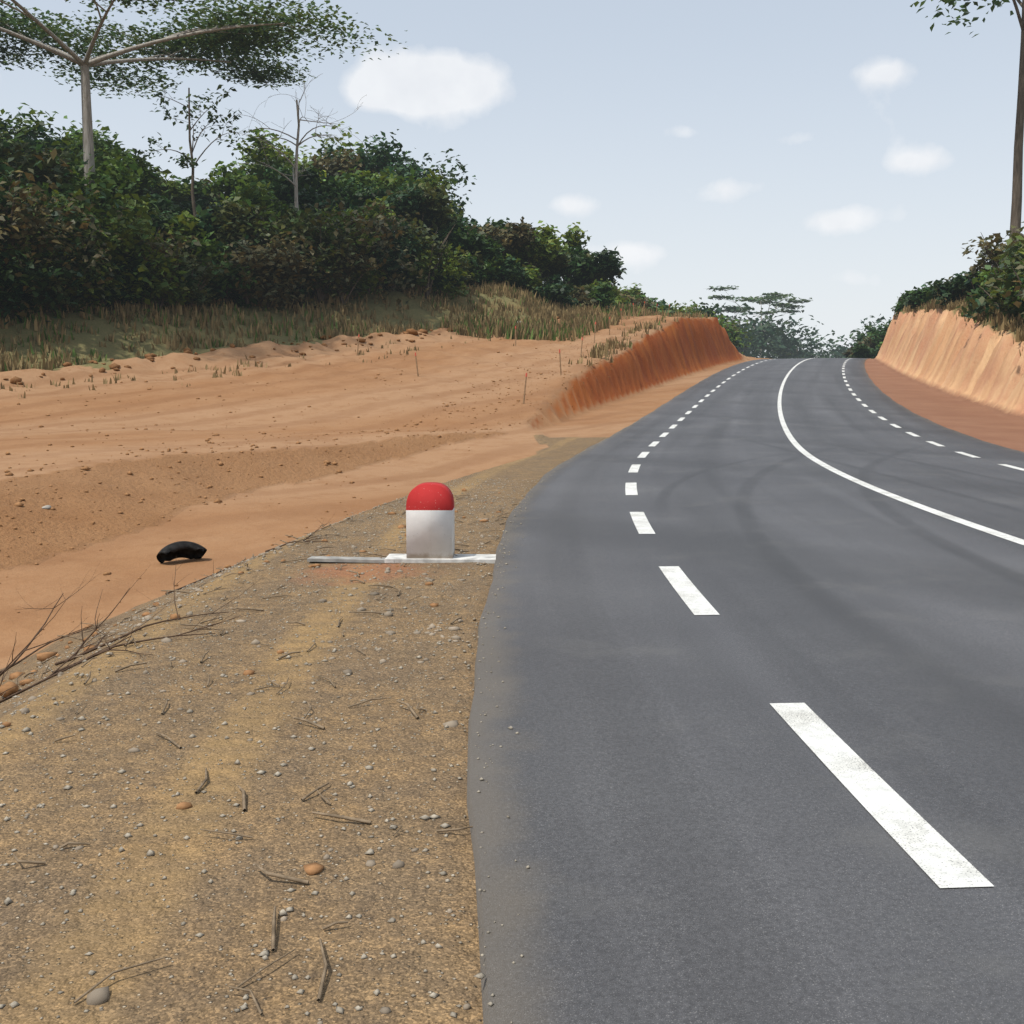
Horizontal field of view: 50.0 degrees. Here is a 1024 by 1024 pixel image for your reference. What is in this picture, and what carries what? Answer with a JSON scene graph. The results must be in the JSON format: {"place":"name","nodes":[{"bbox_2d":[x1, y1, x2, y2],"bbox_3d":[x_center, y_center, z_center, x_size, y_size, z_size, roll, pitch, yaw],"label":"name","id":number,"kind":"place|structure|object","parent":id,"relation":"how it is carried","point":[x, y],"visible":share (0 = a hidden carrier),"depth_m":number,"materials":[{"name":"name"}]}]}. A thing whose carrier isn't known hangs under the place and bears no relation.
{"place":"outdoors","nodes":[
{"label":"outdoors","id":0,"kind":"place"},
{"bbox_2d":[0,286,1023,1023],"bbox_3d":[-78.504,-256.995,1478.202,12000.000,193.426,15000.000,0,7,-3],"label":"terrain","id":1,"kind":"structure","parent":0,"point":[946,368],"depth_m":7.71,"materials":[{"name":"soil"}]},
{"bbox_2d":[0,215,52,313],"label":"bush","id":2,"kind":"object","parent":1,"relation":"on","point":[43,284],"visible":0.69,"depth_m":50.04,"materials":[{"name":"green plant"}]},
{"bbox_2d":[0,132,74,202],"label":"bush","id":3,"kind":"object","parent":1,"relation":"on","point":[26,162],"visible":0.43,"depth_m":56.52,"materials":[{"name":"green plant"}]},
{"bbox_2d":[3,122,78,158],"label":"bush","id":4,"kind":"object","parent":1,"relation":"on","point":[50,140],"visible":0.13,"depth_m":73.65,"materials":[{"name":"green plant"}]},
{"bbox_2d":[0,574,113,675],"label":"dry branch","id":5,"kind":"object","parent":1,"relation":"on","point":[19,655],"visible":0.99,"depth_m":7.46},
{"bbox_2d":[0,130,118,324],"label":"bush","id":6,"kind":"object","parent":1,"relation":"on","point":[58,271],"visible":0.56,"depth_m":50.45,"materials":[{"name":"green plant"}]},
{"bbox_2d":[0,148,124,319],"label":"bush","id":7,"kind":"object","parent":1,"relation":"on","point":[37,223],"visible":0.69,"depth_m":50.09,"materials":[{"name":"green plant"}]},
{"bbox_2d":[0,103,129,160],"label":"bush","id":8,"kind":"object","parent":1,"relation":"on","point":[75,137],"visible":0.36,"depth_m":75.17,"materials":[{"name":"green plant"}]},
{"bbox_2d":[0,188,133,307],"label":"bush","id":9,"kind":"object","parent":1,"relation":"on","point":[93,293],"visible":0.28,"depth_m":53.70,"materials":[{"name":"green plant"}]},
{"bbox_2d":[29,200,143,306],"bbox_3d":[-22.634,-12.855,54.940,7.477,5.376,6.375,0,7,-3],"label":"bush","id":10,"kind":"object","parent":1,"relation":"on","point":[114,276],"visible":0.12,"depth_m":55.14,"materials":[{"name":"green plant"}]},
{"bbox_2d":[0,590,173,702],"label":"dry branch","id":11,"kind":"object","parent":1,"relation":"on","point":[53,674],"visible":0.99,"depth_m":6.82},
{"bbox_2d":[23,137,152,201],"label":"bush","id":12,"kind":"object","parent":1,"relation":"on","point":[76,160],"visible":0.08,"depth_m":64.18,"materials":[{"name":"green plant"}]},
{"bbox_2d":[42,155,151,231],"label":"bush","id":13,"kind":"object","parent":1,"relation":"on","point":[103,185],"visible":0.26,"depth_m":59.41,"materials":[{"name":"green plant"}]},
{"bbox_2d":[46,207,151,303],"bbox_3d":[-21.531,-12.979,56.466,6.057,5.072,6.416,0,7,-3],"label":"bush","id":14,"kind":"object","parent":1,"relation":"on","point":[136,247],"visible":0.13,"depth_m":55.71,"materials":[{"name":"green plant"}]},
{"bbox_2d":[7,176,192,311],"bbox_3d":[-22.882,-13.733,56.463,10.811,6.902,10.144,-5,8,-38],"label":"bush","id":15,"kind":"object","parent":1,"relation":"on","point":[137,220],"visible":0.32,"depth_m":55.79,"materials":[{"name":"green plant"}]},
{"bbox_2d":[61,208,175,306],"bbox_3d":[-21.059,-12.806,56.410,6.855,5.385,6.845,0,7,-3],"label":"bush","id":16,"kind":"object","parent":1,"relation":"on","point":[125,236],"visible":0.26,"depth_m":54.77,"materials":[{"name":"green plant"}]},
{"bbox_2d":[81,148,162,195],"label":"bush","id":17,"kind":"object","parent":1,"relation":"on","point":[148,175],"visible":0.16,"depth_m":70.93,"materials":[{"name":"green plant"}]},
{"bbox_2d":[89,206,201,284],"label":"bush","id":18,"kind":"object","parent":1,"relation":"on","point":[170,252],"visible":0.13,"depth_m":57.95,"materials":[{"name":"green plant"}]},
{"bbox_2d":[103,185,206,253],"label":"bush","id":19,"kind":"object","parent":1,"relation":"on","point":[187,228],"visible":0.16,"depth_m":61.68,"materials":[{"name":"green plant"}]},
{"bbox_2d":[52,596,261,672],"bbox_3d":[-2.165,0.770,6.816,1.313,0.478,0.574,-2,7,-20],"label":"dry branch","id":20,"kind":"object","parent":1,"relation":"on","point":[110,649],"visible":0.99,"depth_m":6.99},
{"bbox_2d":[134,193,181,215],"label":"bush","id":21,"kind":"object","parent":1,"relation":"on","point":[164,203],"visible":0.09,"depth_m":67.72,"materials":[{"name":"green plant"}]},
{"bbox_2d":[143,165,190,205],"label":"bush","id":22,"kind":"object","parent":1,"relation":"on","point":[173,191],"visible":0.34,"depth_m":82.28,"materials":[{"name":"green plant"}]},
{"bbox_2d":[55,565,296,665],"bbox_3d":[-2.313,0.654,7.694,1.580,0.700,0.710,0,7,-3],"label":"dry branch","id":23,"kind":"object","parent":1,"relation":"on","point":[85,652],"visible":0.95,"depth_m":7.51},
{"bbox_2d":[156,541,206,562],"bbox_3d":[-4.322,0.527,14.374,0.650,0.295,0.310,-4,8,-33],"label":"scrap tyre","id":24,"kind":"object","parent":1,"relation":"on","point":[182,549],"visible":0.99,"depth_m":14.38,"materials":[{"name":"rubber"}]},
{"bbox_2d":[147,248,224,311],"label":"bush","id":25,"kind":"object","parent":1,"relation":"on","point":[196,292],"visible":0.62,"depth_m":58.25,"materials":[{"name":"green plant"}]},
{"bbox_2d":[130,65,246,255],"bbox_3d":[-19.237,-19.381,64.778,7.215,13.000,5.868,0,7,-3],"label":"slender tree","id":26,"kind":"object","parent":1,"relation":"on","point":[187,158],"visible":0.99,"depth_m":64.54,"materials":[{"name":"green plant"}]},
{"bbox_2d":[150,204,227,257],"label":"bush","id":27,"kind":"object","parent":1,"relation":"on","point":[204,215],"visible":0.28,"depth_m":62.46,"materials":[{"name":"green plant"}]},
{"bbox_2d":[168,175,222,212],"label":"bush","id":28,"kind":"object","parent":1,"relation":"on","point":[198,189],"visible":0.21,"depth_m":84.02,"materials":[{"name":"green plant"}]},
{"bbox_2d":[0,0,407,192],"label":"umbrella tree","id":29,"kind":"object","parent":1,"relation":"on","point":[214,33],"visible":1,"depth_m":63.98,"materials":[{"name":"green plant"}]},
{"bbox_2d":[174,231,233,268],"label":"bush","id":30,"kind":"object","parent":1,"relation":"on","point":[205,248],"visible":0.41,"depth_m":61.32,"materials":[{"name":"green plant"}]},
{"bbox_2d":[194,254,257,307],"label":"bush","id":31,"kind":"object","parent":1,"relation":"on","point":[224,281],"visible":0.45,"depth_m":60.16,"materials":[{"name":"green plant"}]},
{"bbox_2d":[187,197,268,248],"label":"bush","id":32,"kind":"object","parent":1,"relation":"on","point":[223,234],"visible":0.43,"depth_m":63.97,"materials":[{"name":"green plant"}]},
{"bbox_2d":[201,160,260,199],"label":"bush","id":33,"kind":"object","parent":1,"relation":"on","point":[220,184],"visible":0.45,"depth_m":80.91,"materials":[{"name":"green plant"}]},
{"bbox_2d":[200,202,287,245],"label":"bush","id":34,"kind":"object","parent":1,"relation":"on","point":[260,231],"visible":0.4,"depth_m":65.16,"materials":[{"name":"green plant"}]},
{"bbox_2d":[198,244,299,309],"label":"bush","id":35,"kind":"object","parent":1,"relation":"on","point":[257,289],"visible":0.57,"depth_m":60.94,"materials":[{"name":"green plant"}]},
{"bbox_2d":[0,488,500,875],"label":"shoulder clods","id":36,"kind":"object","parent":1,"relation":"on","point":[311,869],"visible":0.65,"depth_m":7.48,"materials":[{"name":"soil"}]},
{"bbox_2d":[0,495,518,1014],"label":"twigs","id":37,"kind":"object","parent":1,"relation":"on","point":[294,879],"visible":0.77,"depth_m":5.19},
{"bbox_2d":[206,239,315,310],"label":"bush","id":38,"kind":"object","parent":1,"relation":"on","point":[291,275],"visible":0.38,"depth_m":61.67,"materials":[{"name":"green plant"}]},
{"bbox_2d":[1,484,524,1023],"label":"shoulder stones","id":39,"kind":"object","parent":1,"relation":"on","point":[97,996],"visible":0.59,"depth_m":6.92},
{"bbox_2d":[0,478,538,1023],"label":"shoulder grit","id":40,"kind":"object","parent":1,"relation":"on","point":[264,952],"visible":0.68,"depth_m":4.99,"materials":[{"name":"gravel"}]},
{"bbox_2d":[219,230,321,307],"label":"bush","id":41,"kind":"object","parent":1,"relation":"on","point":[290,248],"visible":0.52,"depth_m":61.97,"materials":[{"name":"green plant"}]},
{"bbox_2d":[229,127,316,186],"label":"bush","id":42,"kind":"object","parent":1,"relation":"on","point":[270,155],"visible":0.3,"depth_m":83.30,"materials":[{"name":"green plant"}]},
{"bbox_2d":[233,176,319,242],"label":"bush","id":43,"kind":"object","parent":1,"relation":"on","point":[254,196],"visible":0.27,"depth_m":69.59,"materials":[{"name":"green plant"}]},
{"bbox_2d":[238,129,326,184],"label":"bush","id":44,"kind":"object","parent":1,"relation":"on","point":[288,152],"visible":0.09,"depth_m":85.66,"materials":[{"name":"green plant"}]},
{"bbox_2d":[0,279,582,371],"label":"dry grass","id":45,"kind":"structure","parent":1,"relation":"on","point":[344,327],"depth_m":58.09,"materials":[{"name":"plant"}]},
{"bbox_2d":[263,162,326,207],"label":"bush","id":46,"kind":"object","parent":1,"relation":"on","point":[285,191],"visible":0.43,"depth_m":76.59,"materials":[{"name":"green plant"}]},
{"bbox_2d":[241,193,355,292],"bbox_3d":[-13.215,-15.960,67.593,8.481,6.239,7.719,-3,7,-22],"label":"bush","id":47,"kind":"object","parent":1,"relation":"on","point":[295,222],"visible":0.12,"depth_m":64.95,"materials":[{"name":"green plant"}]},
{"bbox_2d":[223,71,374,288],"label":"bare tree","id":48,"kind":"object","parent":1,"relation":"on","point":[295,175],"visible":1,"depth_m":66.98,"materials":[{"name":"grey plant"}]},
{"bbox_2d":[3,312,606,384],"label":"berm clods","id":49,"kind":"object","parent":1,"relation":"on","point":[113,366],"visible":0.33,"depth_m":53.12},
{"bbox_2d":[0,333,625,663],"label":"dirt clods","id":50,"kind":"object","parent":1,"relation":"on","point":[217,500],"visible":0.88,"depth_m":25.63,"materials":[{"name":"soil"}]},
{"bbox_2d":[261,203,368,304],"bbox_3d":[-12.108,-15.369,66.019,7.379,6.016,6.863,2,7,16],"label":"bush","id":51,"kind":"object","parent":1,"relation":"on","point":[300,228],"visible":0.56,"depth_m":64.88,"materials":[{"name":"green plant"}]},
{"bbox_2d":[286,183,346,215],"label":"bush","id":52,"kind":"object","parent":1,"relation":"on","point":[312,197],"visible":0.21,"depth_m":70.10,"materials":[{"name":"green plant"}]},
{"bbox_2d":[274,225,367,299],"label":"bush","id":53,"kind":"object","parent":1,"relation":"on","point":[331,264],"visible":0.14,"depth_m":65.67,"materials":[{"name":"green plant"}]},
{"bbox_2d":[1,322,643,397],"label":"dry grass tufts","id":54,"kind":"object","parent":1,"relation":"on","point":[175,377],"visible":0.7,"depth_m":48.19,"materials":[{"name":"brown plant"}]},
{"bbox_2d":[289,202,387,294],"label":"bush","id":55,"kind":"object","parent":1,"relation":"on","point":[370,279],"visible":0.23,"depth_m":66.92,"materials":[{"name":"green plant"}]},
{"bbox_2d":[280,121,407,183],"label":"bush","id":56,"kind":"object","parent":1,"relation":"on","point":[349,144],"visible":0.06,"depth_m":91.72,"materials":[{"name":"green plant"}]},
{"bbox_2d":[317,171,372,209],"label":"bush","id":57,"kind":"object","parent":1,"relation":"on","point":[350,194],"visible":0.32,"depth_m":77.36,"materials":[{"name":"green plant"}]},
{"bbox_2d":[308,148,384,182],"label":"bush","id":58,"kind":"object","parent":1,"relation":"on","point":[336,162],"visible":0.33,"depth_m":88.58,"materials":[{"name":"green plant"}]},
{"bbox_2d":[313,247,381,303],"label":"bush","id":59,"kind":"object","parent":1,"relation":"on","point":[345,281],"visible":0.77,"depth_m":65.47,"materials":[{"name":"green plant"}]},
{"bbox_2d":[320,196,395,289],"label":"bush","id":60,"kind":"object","parent":1,"relation":"on","point":[369,202],"visible":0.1,"depth_m":71.21,"materials":[{"name":"green plant"}]},
{"bbox_2d":[295,190,429,306],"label":"bush","id":61,"kind":"object","parent":1,"relation":"on","point":[378,227],"visible":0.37,"depth_m":66.90,"materials":[{"name":"green plant"}]},
{"bbox_2d":[316,129,418,179],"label":"bush","id":62,"kind":"object","parent":1,"relation":"on","point":[330,149],"visible":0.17,"depth_m":91.50,"materials":[{"name":"green plant"}]},
{"bbox_2d":[335,168,404,195],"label":"bush","id":63,"kind":"object","parent":1,"relation":"on","point":[383,176],"visible":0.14,"depth_m":80.81,"materials":[{"name":"green plant"}]},
{"bbox_2d":[348,208,420,293],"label":"bush","id":64,"kind":"object","parent":1,"relation":"on","point":[393,255],"visible":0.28,"depth_m":68.79,"materials":[{"name":"green plant"}]},
{"bbox_2d":[347,131,428,183],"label":"bush","id":65,"kind":"object","parent":1,"relation":"on","point":[372,161],"visible":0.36,"depth_m":90.29,"materials":[{"name":"green plant"}]},
{"bbox_2d":[357,180,437,232],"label":"bush","id":66,"kind":"object","parent":1,"relation":"on","point":[405,203],"visible":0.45,"depth_m":75.89,"materials":[{"name":"green plant"}]},
{"bbox_2d":[307,554,495,563],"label":"concrete slab","id":67,"kind":"structure","parent":1,"relation":"on","point":[459,558],"depth_m":10.06,"materials":[{"name":"concrete"}]},
{"bbox_2d":[406,482,454,558],"bbox_3d":[-0.750,0.074,10.114,0.420,0.680,0.260,0,7,2],"label":"kilometre marker","id":68,"kind":"object","parent":67,"relation":"on","point":[430,523],"visible":1,"depth_m":9.99,"materials":[{"name":"white paint"}]},
{"bbox_2d":[373,148,476,232],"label":"bush","id":69,"kind":"object","parent":1,"relation":"on","point":[453,176],"visible":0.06,"depth_m":94.11,"materials":[{"name":"green plant"}]},
{"bbox_2d":[379,217,472,288],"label":"bush","id":70,"kind":"object","parent":1,"relation":"on","point":[434,244],"visible":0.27,"depth_m":72.52,"materials":[{"name":"green plant"}]},
{"bbox_2d":[394,179,462,236],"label":"bush","id":71,"kind":"object","parent":1,"relation":"on","point":[436,199],"visible":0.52,"depth_m":77.73,"materials":[{"name":"green plant"}]},
{"bbox_2d":[396,236,468,299],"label":"bush","id":72,"kind":"object","parent":1,"relation":"on","point":[427,267],"visible":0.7,"depth_m":71.73,"materials":[{"name":"green plant"}]},
{"bbox_2d":[419,168,466,233],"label":"bush","id":73,"kind":"object","parent":1,"relation":"on","point":[433,180],"visible":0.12,"depth_m":85.76,"materials":[{"name":"green plant"}]},
{"bbox_2d":[417,208,475,251],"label":"bush","id":74,"kind":"object","parent":1,"relation":"on","point":[459,222],"visible":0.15,"depth_m":79.35,"materials":[{"name":"green plant"}]},
{"bbox_2d":[422,226,504,262],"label":"bush","id":75,"kind":"object","parent":1,"relation":"on","point":[471,240],"visible":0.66,"depth_m":78.05,"materials":[{"name":"green plant"}]},
{"bbox_2d":[460,253,495,285],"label":"bush","id":76,"kind":"object","parent":1,"relation":"on","point":[481,275],"visible":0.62,"depth_m":76.92,"materials":[{"name":"green plant"}]},
{"bbox_2d":[466,222,515,253],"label":"bush","id":77,"kind":"object","parent":1,"relation":"on","point":[492,231],"visible":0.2,"depth_m":80.97,"materials":[{"name":"green plant"}]},
{"bbox_2d":[489,255,527,287],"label":"bush","id":78,"kind":"object","parent":1,"relation":"on","point":[506,271],"visible":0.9,"depth_m":78.05,"materials":[{"name":"green plant"}]},
{"bbox_2d":[495,216,538,260],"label":"bush","id":79,"kind":"object","parent":1,"relation":"on","point":[522,232],"visible":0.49,"depth_m":81.58,"materials":[{"name":"green plant"}]},
{"bbox_2d":[506,265,542,291],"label":"bush","id":80,"kind":"object","parent":1,"relation":"on","point":[533,281],"visible":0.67,"depth_m":78.66,"materials":[{"name":"green plant"}]},
{"bbox_2d":[501,220,567,271],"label":"bush","id":81,"kind":"object","parent":1,"relation":"on","point":[539,252],"visible":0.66,"depth_m":83.05,"materials":[{"name":"green plant"}]},
{"bbox_2d":[515,226,570,278],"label":"bush","id":82,"kind":"object","parent":1,"relation":"on","point":[559,264],"visible":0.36,"depth_m":85.18,"materials":[{"name":"green plant"}]},
{"bbox_2d":[440,278,667,340],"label":"grass","id":83,"kind":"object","parent":1,"relation":"on","point":[579,323],"visible":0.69,"depth_m":69.48,"materials":[{"name":"plant"}]},
{"bbox_2d":[530,277,578,305],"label":"bush","id":84,"kind":"object","parent":1,"relation":"on","point":[558,293],"visible":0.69,"depth_m":78.31,"materials":[{"name":"green plant"}]},
{"bbox_2d":[539,222,590,283],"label":"bush","id":85,"kind":"object","parent":1,"relation":"on","point":[572,236],"visible":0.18,"depth_m":92.39,"materials":[{"name":"green plant"}]},
{"bbox_2d":[541,236,604,284],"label":"bush","id":86,"kind":"object","parent":1,"relation":"on","point":[578,261],"visible":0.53,"depth_m":88.21,"materials":[{"name":"green plant"}]},
{"bbox_2d":[564,246,626,286],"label":"bush","id":87,"kind":"object","parent":1,"relation":"on","point":[610,262],"visible":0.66,"depth_m":88.96,"materials":[{"name":"green plant"}]},
{"bbox_2d":[587,281,615,308],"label":"bush","id":88,"kind":"object","parent":1,"relation":"on","point":[602,292],"visible":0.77,"depth_m":82.34,"materials":[{"name":"green plant"}]},
{"bbox_2d":[719,316,777,358],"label":"bush","id":89,"kind":"object","parent":1,"relation":"on","point":[761,341],"visible":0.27,"depth_m":257.66,"materials":[{"name":"green plant"}]},
{"bbox_2d":[699,290,798,358],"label":"bush","id":90,"kind":"object","parent":1,"relation":"on","point":[766,339],"visible":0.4,"depth_m":260.56,"materials":[{"name":"green plant"}]},
{"bbox_2d":[708,285,812,357],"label":"umbrella tree","id":91,"kind":"object","parent":1,"relation":"on","point":[774,296],"visible":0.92,"depth_m":278.51,"materials":[{"name":"green plant"}]},
{"bbox_2d":[568,296,1023,365],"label":"dry grass cut edges","id":92,"kind":"object","parent":1,"relation":"on","point":[614,343],"visible":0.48,"depth_m":59.89,"materials":[{"name":"plant"}]},
{"bbox_2d":[762,313,842,358],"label":"bush","id":93,"kind":"object","parent":1,"relation":"on","point":[797,341],"visible":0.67,"depth_m":290.38,"materials":[{"name":"green plant"}]},
{"bbox_2d":[903,281,938,308],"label":"plant","id":94,"kind":"object","parent":1,"relation":"on","point":[918,297],"visible":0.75,"depth_m":80.89,"materials":[{"name":"green plant"}]},
{"bbox_2d":[931,277,964,306],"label":"plant","id":95,"kind":"object","parent":1,"relation":"on","point":[944,290],"visible":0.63,"depth_m":67.79,"materials":[{"name":"green plant"}]},
{"bbox_2d":[910,0,1023,245],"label":"tall tree","id":96,"kind":"object","parent":1,"relation":"on","point":[1016,210],"visible":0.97,"depth_m":61.91,"materials":[{"name":"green plant"}]},
{"bbox_2d":[954,266,1018,320],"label":"plant","id":97,"kind":"object","parent":1,"relation":"on","point":[979,309],"visible":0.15,"depth_m":54.86,"materials":[{"name":"green plant"}]},
{"bbox_2d":[962,228,1023,276],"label":"plant","id":98,"kind":"object","parent":1,"relation":"on","point":[986,246],"visible":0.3,"depth_m":61.53,"materials":[{"name":"green plant"}]},
{"bbox_2d":[969,222,1023,314],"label":"plant","id":99,"kind":"object","parent":1,"relation":"on","point":[1016,262],"visible":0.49,"depth_m":52.50,"materials":[{"name":"green plant"}]},
{"bbox_2d":[990,263,1023,317],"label":"plant","id":100,"kind":"object","parent":1,"relation":"on","point":[1008,283],"visible":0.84,"depth_m":47.88,"materials":[{"name":"green plant"}]},
{"bbox_2d":[0,0,1023,357],"label":"sky","id":101,"kind":"structure","parent":0,"point":[841,155],"materials":[{"name":"blue"}]},
{"bbox_2d":[467,358,1023,1023],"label":"road asphalt","id":102,"kind":"structure","parent":0,"point":[691,830],"depth_m":5.08,"materials":[{"name":"asphalt"}]},
{"bbox_2d":[474,417,642,1022],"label":"gravel","id":103,"kind":"structure","parent":102,"relation":"on","point":[481,975],"depth_m":4.96,"materials":[{"name":"gravel"}]},
{"bbox_2d":[625,358,1023,887],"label":"road markings","id":104,"kind":"object","parent":102,"relation":"on","point":[936,856],"visible":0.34,"depth_m":4.45,"materials":[{"name":"paint"}]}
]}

